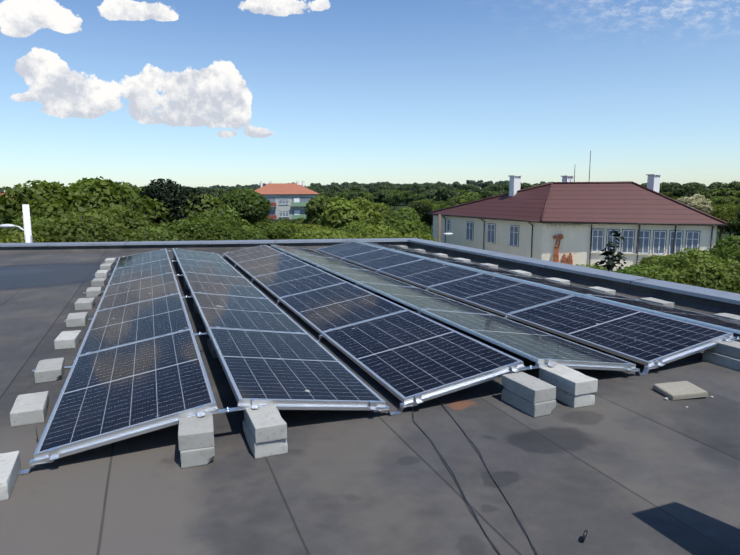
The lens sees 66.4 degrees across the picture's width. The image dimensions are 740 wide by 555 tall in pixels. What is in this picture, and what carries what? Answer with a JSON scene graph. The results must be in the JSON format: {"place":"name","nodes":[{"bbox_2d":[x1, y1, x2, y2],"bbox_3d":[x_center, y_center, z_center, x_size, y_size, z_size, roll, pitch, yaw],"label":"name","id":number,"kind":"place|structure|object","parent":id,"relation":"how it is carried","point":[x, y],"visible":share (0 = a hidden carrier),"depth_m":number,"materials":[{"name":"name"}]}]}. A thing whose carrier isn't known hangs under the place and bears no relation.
{"place":"outdoors","nodes":[
{"label":"outdoors","id":0,"kind":"place"},
{"bbox_2d":[0,0,739,187],"label":"sky","id":1,"kind":"structure","parent":0,"point":[192,93],"materials":[{"name":"blue"}]},
{"bbox_2d":[374,187,737,246],"bbox_3d":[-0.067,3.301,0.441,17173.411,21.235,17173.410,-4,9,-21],"label":"terrain ground","id":2,"kind":"structure","parent":0,"point":[403,205],"depth_m":129.01,"materials":[{"name":"green plant"}]},
{"bbox_2d":[0,204,32,242],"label":"street lamp","id":3,"kind":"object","parent":2,"relation":"on","point":[27,225],"depth_m":18.69,"materials":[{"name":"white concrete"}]},
{"bbox_2d":[0,232,52,242],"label":"tree","id":4,"kind":"object","parent":2,"relation":"on","point":[14,240],"visible":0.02,"depth_m":20.20,"materials":[{"name":"green plant"}]},
{"bbox_2d":[6,215,62,232],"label":"tree","id":5,"kind":"object","parent":2,"relation":"on","point":[34,219],"visible":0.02,"depth_m":27.02,"materials":[{"name":"green plant"}]},
{"bbox_2d":[0,176,142,225],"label":"tree","id":6,"kind":"object","parent":2,"relation":"on","point":[64,201],"visible":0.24,"depth_m":30.47,"materials":[{"name":"green plant"}]},
{"bbox_2d":[0,205,153,242],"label":"tree","id":7,"kind":"object","parent":2,"relation":"on","point":[72,228],"visible":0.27,"depth_m":21.44,"materials":[{"name":"green plant"}]},
{"bbox_2d":[68,178,172,230],"bbox_3d":[-16.073,-1.040,34.605,7.338,10.104,7.447,4,10,24],"label":"tree","id":8,"kind":"object","parent":2,"relation":"on","point":[133,199],"visible":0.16,"depth_m":32.85,"materials":[{"name":"green plant"}]},
{"bbox_2d":[118,219,214,241],"bbox_3d":[-9.067,1.592,23.870,5.564,8.087,5.244,7,11,40],"label":"tree","id":9,"kind":"object","parent":2,"relation":"on","point":[152,233],"visible":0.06,"depth_m":22.05,"materials":[{"name":"green plant"}]},
{"bbox_2d":[139,178,221,224],"bbox_3d":[-12.858,-1.526,37.627,5.918,10.116,4.882,7,11,40],"label":"tree","id":10,"kind":"object","parent":2,"relation":"on","point":[172,195],"visible":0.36,"depth_m":36.33,"materials":[{"name":"green plant"}]},
{"bbox_2d":[164,193,227,227],"bbox_3d":[-11.280,-1.005,37.448,5.373,9.124,4.793,2,9,18],"label":"tree","id":11,"kind":"object","parent":2,"relation":"on","point":[219,207],"visible":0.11,"depth_m":35.90,"materials":[{"name":"green plant"}]},
{"bbox_2d":[164,210,247,240],"bbox_3d":[-8.195,1.161,25.789,6.357,8.346,6.544,0,9,4],"label":"tree","id":12,"kind":"object","parent":2,"relation":"on","point":[216,227],"visible":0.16,"depth_m":23.50,"materials":[{"name":"green plant"}]},
{"bbox_2d":[224,205,252,229],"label":"tree","id":13,"kind":"object","parent":2,"relation":"on","point":[235,213],"visible":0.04,"depth_m":45.34,"materials":[{"name":"green plant"}]},
{"bbox_2d":[217,187,271,225],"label":"tree","id":14,"kind":"object","parent":2,"relation":"on","point":[246,205],"visible":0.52,"depth_m":49.18,"materials":[{"name":"green plant"}]},
{"bbox_2d":[239,225,268,239],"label":"tree","id":15,"kind":"object","parent":2,"relation":"on","point":[257,234],"visible":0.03,"depth_m":29.25,"materials":[{"name":"green plant"}]},
{"bbox_2d":[249,220,301,239],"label":"tree","id":16,"kind":"object","parent":2,"relation":"on","point":[283,230],"visible":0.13,"depth_m":30.41,"materials":[{"name":"green plant"}]},
{"bbox_2d":[254,181,318,221],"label":"house","id":17,"kind":"structure","parent":2,"relation":"on","point":[289,200],"depth_m":131.90,"materials":[{"name":"ceramic"}]},
{"bbox_2d":[277,222,336,237],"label":"tree","id":18,"kind":"object","parent":2,"relation":"on","point":[305,227],"visible":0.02,"depth_m":32.48,"materials":[{"name":"green plant"}]},
{"bbox_2d":[301,195,336,226],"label":"tree","id":19,"kind":"object","parent":2,"relation":"on","point":[317,205],"visible":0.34,"depth_m":56.91,"materials":[{"name":"green plant"}]},
{"bbox_2d":[291,228,372,238],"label":"tree","id":20,"kind":"object","parent":2,"relation":"on","point":[328,234],"visible":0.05,"depth_m":25.72,"materials":[{"name":"green plant"}]},
{"bbox_2d":[325,220,373,235],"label":"tree","id":21,"kind":"object","parent":2,"relation":"on","point":[352,227],"visible":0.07,"depth_m":29.23,"materials":[{"name":"green plant"}]},
{"bbox_2d":[328,196,371,209],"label":"tree","id":22,"kind":"object","parent":2,"relation":"on","point":[361,202],"visible":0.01,"depth_m":58.97,"materials":[{"name":"green plant"}]},
{"bbox_2d":[318,199,386,230],"bbox_3d":[-1.627,-1.343,40.942,5.297,8.638,4.727,-6,10,-31],"label":"tree","id":23,"kind":"object","parent":2,"relation":"on","point":[348,211],"visible":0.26,"depth_m":39.45,"materials":[{"name":"green plant"}]},
{"bbox_2d":[363,202,392,218],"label":"tree","id":24,"kind":"object","parent":2,"relation":"on","point":[382,209],"visible":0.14,"depth_m":56.80,"materials":[{"name":"green plant"}]},
{"bbox_2d":[377,191,389,203],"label":"tree","id":25,"kind":"object","parent":2,"relation":"on","point":[381,195],"visible":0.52,"depth_m":290.93,"materials":[{"name":"green plant"}]},
{"bbox_2d":[383,194,404,208],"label":"tree","id":26,"kind":"object","parent":2,"relation":"on","point":[393,199],"visible":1,"depth_m":275.50,"materials":[{"name":"green plant"}]},
{"bbox_2d":[352,223,437,241],"bbox_3d":[1.196,1.081,28.219,5.249,7.675,4.942,2,9,15],"label":"tree","id":27,"kind":"object","parent":2,"relation":"on","point":[377,231],"visible":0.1,"depth_m":26.86,"materials":[{"name":"green plant"}]},
{"bbox_2d":[383,207,428,236],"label":"tree","id":28,"kind":"object","parent":2,"relation":"on","point":[407,213],"visible":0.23,"depth_m":51.57,"materials":[{"name":"green plant"}]},
{"bbox_2d":[390,220,431,238],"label":"tree","id":29,"kind":"object","parent":2,"relation":"on","point":[406,226],"visible":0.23,"depth_m":46.78,"materials":[{"name":"green plant"}]},
{"bbox_2d":[408,194,426,200],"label":"tree","id":30,"kind":"object","parent":2,"relation":"on","point":[414,197],"visible":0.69,"depth_m":286.02,"materials":[{"name":"green plant"}]},
{"bbox_2d":[406,201,434,226],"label":"tree","id":31,"kind":"object","parent":2,"relation":"on","point":[423,209],"visible":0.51,"depth_m":96.85,"materials":[{"name":"green plant"}]},
{"bbox_2d":[438,214,452,241],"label":"wooden lamp pole","id":32,"kind":"object","parent":2,"relation":"on","point":[439,228],"visible":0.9,"depth_m":43.42,"materials":[{"name":"brown wood"}]},
{"bbox_2d":[437,186,459,200],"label":"tree","id":33,"kind":"object","parent":2,"relation":"on","point":[440,190],"visible":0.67,"depth_m":277.52,"materials":[{"name":"green plant"}]},
{"bbox_2d":[428,151,726,270],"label":"building","id":34,"kind":"structure","parent":2,"relation":"on","point":[567,220],"depth_m":47.80,"materials":[{"name":"beige paint"}]},
{"bbox_2d":[592,230,626,271],"bbox_3d":[12.079,1.276,27.990,4.159,7.250,5.117,3,9,21],"label":"tree","id":35,"kind":"object","parent":2,"relation":"on","point":[609,265],"visible":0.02,"depth_m":27.40,"materials":[{"name":"green plant"}]},
{"bbox_2d":[576,264,650,274],"bbox_3d":[10.095,2.554,22.511,5.390,6.405,4.734,-4,10,-25],"label":"bush","id":36,"kind":"object","parent":2,"relation":"on","point":[630,268],"visible":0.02,"depth_m":21.42,"materials":[{"name":"green plant"}]},
{"bbox_2d":[618,257,684,273],"bbox_3d":[12.468,2.211,24.627,4.121,6.418,4.191,1,9,11],"label":"bush","id":37,"kind":"object","parent":2,"relation":"on","point":[658,261],"visible":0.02,"depth_m":23.81,"materials":[{"name":"green plant"}]},
{"bbox_2d":[636,254,668,267],"bbox_3d":[16.232,1.441,32.203,3.152,5.606,3.514,2,9,16],"label":"bush","id":38,"kind":"object","parent":2,"relation":"on","point":[649,260],"visible":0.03,"depth_m":31.63,"materials":[{"name":"green plant"}]},
{"bbox_2d":[634,247,739,293],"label":"tree","id":39,"kind":"object","parent":2,"relation":"on","point":[710,273],"visible":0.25,"depth_m":18.18,"materials":[{"name":"green plant"}]},
{"bbox_2d":[673,183,700,196],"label":"tree","id":40,"kind":"object","parent":2,"relation":"on","point":[689,188],"visible":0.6,"depth_m":239.96,"materials":[{"name":"green plant"}]},
{"bbox_2d":[677,194,713,214],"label":"tree","id":41,"kind":"object","parent":2,"relation":"on","point":[699,202],"visible":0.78,"depth_m":78.14,"materials":[{"name":"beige plant"}]},
{"bbox_2d":[686,182,709,191],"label":"tree","id":42,"kind":"object","parent":2,"relation":"on","point":[703,187],"visible":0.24,"depth_m":261.69,"materials":[{"name":"green plant"}]},
{"bbox_2d":[683,245,739,267],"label":"tree","id":43,"kind":"object","parent":2,"relation":"on","point":[724,251],"visible":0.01,"depth_m":21.77,"materials":[{"name":"green plant"}]},
{"bbox_2d":[711,204,737,242],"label":"tree","id":44,"kind":"object","parent":2,"relation":"on","point":[722,214],"visible":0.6,"depth_m":80.67,"materials":[{"name":"green plant"}]},
{"bbox_2d":[709,235,739,256],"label":"tree","id":45,"kind":"object","parent":2,"relation":"on","point":[726,243],"visible":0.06,"depth_m":32.27,"materials":[{"name":"green plant"}]},
{"bbox_2d":[716,197,734,207],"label":"tree","id":46,"kind":"object","parent":2,"relation":"on","point":[722,200],"visible":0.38,"depth_m":130.91,"materials":[{"name":"green plant"}]},
{"bbox_2d":[716,181,739,192],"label":"tree","id":47,"kind":"object","parent":2,"relation":"on","point":[733,186],"visible":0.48,"depth_m":265.13,"materials":[{"name":"green plant"}]},
{"bbox_2d":[719,188,737,197],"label":"tree","id":48,"kind":"object","parent":2,"relation":"on","point":[727,192],"visible":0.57,"depth_m":240.09,"materials":[{"name":"green plant"}]},
{"bbox_2d":[720,207,739,242],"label":"tree","id":49,"kind":"object","parent":2,"relation":"on","point":[728,229],"visible":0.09,"depth_m":94.66,"materials":[{"name":"green plant"}]},
{"bbox_2d":[722,250,739,273],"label":"tree","id":50,"kind":"object","parent":2,"relation":"on","point":[733,255],"visible":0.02,"depth_m":20.74,"materials":[{"name":"green plant"}]},
{"bbox_2d":[728,212,739,237],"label":"tree","id":51,"kind":"object","parent":2,"relation":"on","point":[735,222],"visible":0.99,"depth_m":76.49,"materials":[{"name":"green plant"}]},
{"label":"building walls","id":52,"kind":"object","parent":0,"visible":0},
{"bbox_2d":[0,238,417,252],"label":"parapet","id":53,"kind":"structure","parent":52,"relation":"on","point":[53,247],"depth_m":15.45,"materials":[{"name":"grey metal"}]},
{"bbox_2d":[0,248,739,554],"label":"roof sheet","id":54,"kind":"object","parent":52,"relation":"on","point":[630,463],"visible":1,"depth_m":3.23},
{"bbox_2d":[0,451,20,500],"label":"ballast block","id":55,"kind":"object","parent":54,"relation":"on","point":[10,464],"depth_m":3.09,"materials":[{"name":"concrete"}]},
{"bbox_2d":[10,391,49,426],"bbox_3d":[-2.452,0.943,4.086,0.202,0.103,0.399,-4,10,-24],"label":"ballast block","id":56,"kind":"object","parent":54,"relation":"on","point":[30,408],"depth_m":3.95,"materials":[{"name":"concrete"}]},
{"bbox_2d":[34,357,63,382],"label":"ballast block","id":57,"kind":"object","parent":54,"relation":"on","point":[48,370],"depth_m":4.82,"materials":[{"name":"concrete"}]},
{"bbox_2d":[54,330,81,349],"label":"ballast block","id":58,"kind":"object","parent":54,"relation":"on","point":[67,339],"depth_m":5.84,"materials":[{"name":"concrete"}]},
{"bbox_2d":[65,312,87,326],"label":"ballast block","id":59,"kind":"object","parent":54,"relation":"on","point":[77,319],"depth_m":6.78,"materials":[{"name":"concrete"}]},
{"bbox_2d":[74,297,94,309],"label":"ballast block","id":60,"kind":"object","parent":54,"relation":"on","point":[84,303],"depth_m":7.74,"materials":[{"name":"concrete"}]},
{"bbox_2d":[86,287,101,297],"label":"ballast block","id":61,"kind":"object","parent":54,"relation":"on","point":[93,291],"depth_m":8.68,"materials":[{"name":"concrete"}]},
{"bbox_2d":[91,278,106,286],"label":"ballast block","id":62,"kind":"object","parent":54,"relation":"on","point":[97,282],"depth_m":9.63,"materials":[{"name":"concrete"}]},
{"bbox_2d":[95,270,108,277],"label":"ballast block","id":63,"kind":"object","parent":54,"relation":"on","point":[101,273],"depth_m":10.63,"materials":[{"name":"concrete"}]},
{"bbox_2d":[180,447,214,467],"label":"ballast block","id":64,"kind":"object","parent":54,"relation":"on","point":[197,457],"depth_m":3.30,"materials":[{"name":"concrete"}]},
{"bbox_2d":[178,414,214,450],"bbox_3d":[-1.070,0.927,3.481,0.204,0.102,0.388,-3,9,-17],"label":"ballast block","id":65,"kind":"object","parent":64,"relation":"on","point":[196,432],"depth_m":3.32,"materials":[{"name":"concrete"}]},
{"bbox_2d":[207,338,217,357],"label":"ballast block","id":66,"kind":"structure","parent":54,"relation":"on","point":[211,349],"depth_m":5.55,"materials":[{"name":"concrete"}]},
{"bbox_2d":[243,420,287,458],"bbox_3d":[-0.672,1.010,3.602,0.207,0.100,0.389,-4,9,-22],"label":"ballast block","id":67,"kind":"object","parent":54,"relation":"on","point":[268,449],"depth_m":3.43,"materials":[{"name":"concrete"}]},
{"bbox_2d":[244,404,286,442],"bbox_3d":[-0.669,0.910,3.583,0.194,0.102,0.406,-4,9,-22],"label":"ballast block","id":68,"kind":"object","parent":67,"relation":"on","point":[268,423],"depth_m":3.44,"materials":[{"name":"concrete"}]},
{"bbox_2d":[18,241,739,474],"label":"mounting rail","id":69,"kind":"object","parent":54,"relation":"on","point":[54,454],"visible":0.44,"depth_m":4.05,"materials":[{"name":"silver metal"}]},
{"bbox_2d":[34,329,216,459],"bbox_3d":[-1.833,0.777,4.391,1.040,0.035,2.100,-13,13,-19],"label":"solar panel","id":70,"kind":"object","parent":69,"relation":"on","point":[120,390],"visible":1,"depth_m":4.02,"materials":[{"name":"blue glass"}]},
{"bbox_2d":[77,293,191,355],"bbox_3d":[-2.601,0.481,6.344,1.040,0.035,2.100,-13,13,-19],"label":"solar panel","id":71,"kind":"object","parent":69,"relation":"on","point":[133,323],"visible":0.83,"depth_m":6.12,"materials":[{"name":"blue glass"}]},
{"bbox_2d":[96,272,179,310],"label":"solar panel","id":72,"kind":"object","parent":69,"relation":"on","point":[135,291],"visible":0.86,"depth_m":8.13,"materials":[{"name":"blue glass"}]},
{"bbox_2d":[107,258,173,285],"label":"solar panel","id":73,"kind":"object","parent":69,"relation":"on","point":[139,271],"visible":0.87,"depth_m":10.11,"materials":[{"name":"blue glass"}]},
{"bbox_2d":[114,249,168,268],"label":"solar panel","id":74,"kind":"object","parent":69,"relation":"on","point":[141,258],"visible":0.83,"depth_m":12.09,"materials":[{"name":"blue glass"}]},
{"bbox_2d":[172,248,227,262],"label":"solar panel","id":75,"kind":"object","parent":69,"relation":"on","point":[197,255],"visible":0.86,"depth_m":12.51,"materials":[{"name":"blue glass"}]},
{"bbox_2d":[177,258,244,277],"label":"solar panel","id":76,"kind":"object","parent":69,"relation":"on","point":[205,267],"visible":0.86,"depth_m":10.53,"materials":[{"name":"blue glass"}]},
{"bbox_2d":[183,272,268,298],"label":"solar panel","id":77,"kind":"object","parent":69,"relation":"on","point":[220,284],"visible":0.86,"depth_m":8.55,"materials":[{"name":"blue glass"}]},
{"bbox_2d":[192,292,307,333],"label":"solar panel","id":78,"kind":"object","parent":69,"relation":"on","point":[237,312],"visible":0.87,"depth_m":6.54,"materials":[{"name":"blue glass"}]},
{"bbox_2d":[223,245,281,263],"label":"solar panel","id":79,"kind":"object","parent":69,"relation":"on","point":[247,254],"visible":0.88,"depth_m":12.93,"materials":[{"name":"glass"}]},
{"bbox_2d":[236,253,308,277],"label":"solar panel","id":80,"kind":"object","parent":69,"relation":"on","point":[266,265],"visible":0.88,"depth_m":10.96,"materials":[{"name":"blue glass"}]},
{"bbox_2d":[207,327,385,405],"bbox_3d":[-0.749,0.707,4.806,1.040,0.035,2.100,6,6,-22],"label":"solar panel","id":81,"kind":"object","parent":69,"relation":"on","point":[274,368],"visible":1,"depth_m":4.45,"materials":[{"name":"blue glass"}]},
{"bbox_2d":[253,265,346,299],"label":"solar panel","id":82,"kind":"object","parent":69,"relation":"on","point":[288,282],"visible":0.88,"depth_m":8.97,"materials":[{"name":"blue glass"}]},
{"bbox_2d":[271,245,332,257],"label":"solar panel","id":83,"kind":"object","parent":69,"relation":"on","point":[288,250],"visible":0.84,"depth_m":13.35,"materials":[{"name":"glass"}]},
{"bbox_2d":[290,253,366,269],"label":"solar panel","id":84,"kind":"object","parent":69,"relation":"on","point":[318,260],"visible":0.87,"depth_m":11.38,"materials":[{"name":"glass"}]},
{"bbox_2d":[279,282,407,334],"bbox_3d":[-0.424,0.342,7.179,1.040,0.035,2.100,-13,13,-19],"label":"solar panel","id":85,"kind":"object","parent":69,"relation":"on","point":[321,310],"visible":0.87,"depth_m":6.97,"materials":[{"name":"blue glass"}]},
{"bbox_2d":[316,241,382,258],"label":"solar panel","id":86,"kind":"object","parent":69,"relation":"on","point":[343,250],"visible":0.88,"depth_m":13.76,"materials":[{"name":"blue glass"}]},
{"bbox_2d":[317,264,417,287],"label":"solar panel","id":87,"kind":"object","parent":69,"relation":"on","point":[356,275],"visible":0.86,"depth_m":9.39,"materials":[{"name":"glass"}]},
{"bbox_2d":[342,249,423,270],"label":"solar panel","id":88,"kind":"object","parent":69,"relation":"on","point":[375,260],"visible":0.92,"depth_m":11.79,"materials":[{"name":"blue glass"}]},
{"bbox_2d":[358,241,423,252],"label":"solar panel","id":89,"kind":"object","parent":69,"relation":"on","point":[387,247],"visible":0.86,"depth_m":14.15,"materials":[{"name":"glass"}]},
{"bbox_2d":[322,310,523,402],"bbox_3d":[0.344,0.638,5.225,1.040,0.035,2.100,-13,13,-19],"label":"solar panel","id":90,"kind":"object","parent":69,"relation":"on","point":[405,356],"visible":1,"depth_m":4.91,"materials":[{"name":"blue glass"}]},
{"bbox_2d":[356,281,494,314],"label":"solar panel","id":91,"kind":"object","parent":69,"relation":"on","point":[417,299],"visible":0.86,"depth_m":7.39,"materials":[{"name":"grey glass"}]},
{"bbox_2d":[377,259,481,288],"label":"solar panel","id":92,"kind":"object","parent":69,"relation":"on","point":[424,273],"visible":0.92,"depth_m":9.81,"materials":[{"name":"blue glass"}]},
{"bbox_2d":[389,248,473,263],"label":"solar panel","id":93,"kind":"object","parent":69,"relation":"on","point":[424,255],"visible":0.84,"depth_m":12.20,"materials":[{"name":"glass"}]},
{"bbox_2d":[431,258,541,278],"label":"solar panel","id":94,"kind":"object","parent":69,"relation":"on","point":[481,268],"visible":0.8,"depth_m":10.20,"materials":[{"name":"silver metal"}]},
{"bbox_2d":[427,273,573,316],"bbox_3d":[1.754,0.203,8.014,1.040,0.035,2.100,-13,13,-19],"label":"solar panel","id":95,"kind":"object","parent":69,"relation":"on","point":[502,296],"visible":0.91,"depth_m":7.82,"materials":[{"name":"blue glass"}]},
{"bbox_2d":[420,309,635,367],"bbox_3d":[1.429,0.568,5.641,1.040,0.035,2.100,6,6,-22],"label":"solar panel","id":96,"kind":"object","parent":69,"relation":"on","point":[533,344],"visible":0.94,"depth_m":5.30,"materials":[{"name":"glass"}]},
{"bbox_2d":[491,273,641,300],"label":"solar panel","id":97,"kind":"object","parent":69,"relation":"on","point":[566,288],"visible":0.84,"depth_m":8.22,"materials":[{"name":"glass"}]},
{"bbox_2d":[507,295,732,365],"bbox_3d":[2.522,0.498,6.060,1.040,0.035,2.100,-13,13,-19],"label":"solar panel","id":98,"kind":"object","parent":69,"relation":"on","point":[642,337],"visible":0.96,"depth_m":5.79,"materials":[{"name":"blue glass"}]},
{"bbox_2d":[584,294,739,333],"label":"solar panel","id":99,"kind":"object","parent":69,"relation":"on","point":[728,325],"visible":0.98,"depth_m":6.40,"materials":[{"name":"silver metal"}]},
{"bbox_2d":[411,398,537,554],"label":"roof cables","id":100,"kind":"object","parent":54,"relation":"on","point":[498,552],"visible":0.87,"depth_m":3.08,"materials":[{"name":"black rubber"}]},
{"bbox_2d":[501,388,555,417],"bbox_3d":[1.170,0.910,4.191,0.196,0.102,0.382,-4,10,-24],"label":"ballast block","id":101,"kind":"object","parent":54,"relation":"on","point":[534,410],"depth_m":4.05,"materials":[{"name":"concrete"}]},
{"bbox_2d":[502,372,555,402],"bbox_3d":[1.168,0.808,4.183,0.196,0.101,0.384,-4,10,-24],"label":"ballast block","id":102,"kind":"object","parent":101,"relation":"on","point":[528,387],"depth_m":4.09,"materials":[{"name":"concrete"}]},
{"bbox_2d":[556,387,594,407],"bbox_3d":[1.521,0.880,4.368,0.194,0.101,0.402,-3,9,-20],"label":"ballast block","id":103,"kind":"object","parent":54,"relation":"on","point":[576,401],"depth_m":4.20,"materials":[{"name":"concrete"}]},
{"bbox_2d":[539,364,597,395],"bbox_3d":[1.516,0.781,4.348,0.211,0.104,0.414,-4,9,-22],"label":"ballast block","id":104,"kind":"object","parent":103,"relation":"on","point":[569,380],"depth_m":4.25,"materials":[{"name":"concrete"}]},
{"bbox_2d":[588,286,615,293],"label":"ballast block","id":105,"kind":"object","parent":54,"relation":"on","point":[602,289],"depth_m":8.52,"materials":[{"name":"concrete"}]},
{"bbox_2d":[639,297,673,306],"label":"ballast block","id":106,"kind":"object","parent":54,"relation":"on","point":[659,301],"depth_m":7.61,"materials":[{"name":"concrete"}]},
{"bbox_2d":[653,380,707,400],"bbox_3d":[2.430,0.883,4.433,0.302,0.043,0.254,-4,11,-7],"label":"paver slab","id":107,"kind":"object","parent":54,"relation":"on","point":[678,390],"depth_m":4.39,"materials":[{"name":"concrete"}]},
{"bbox_2d":[702,350,739,370],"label":"ballast block","id":108,"kind":"object","parent":54,"relation":"on","point":[721,360],"depth_m":5.13,"materials":[{"name":"concrete"}]},
{"bbox_2d":[707,341,739,358],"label":"ballast block","id":109,"kind":"object","parent":108,"relation":"on","point":[730,349],"depth_m":5.11,"materials":[{"name":"concrete"}]},
{"bbox_2d":[713,313,739,321],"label":"ballast block","id":110,"kind":"object","parent":54,"relation":"on","point":[729,316],"depth_m":6.70,"materials":[{"name":"concrete"}]},
{"bbox_2d":[408,239,739,315],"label":"parapet","id":111,"kind":"structure","parent":52,"relation":"on","point":[702,299],"depth_m":9.17,"materials":[{"name":"grey metal"}]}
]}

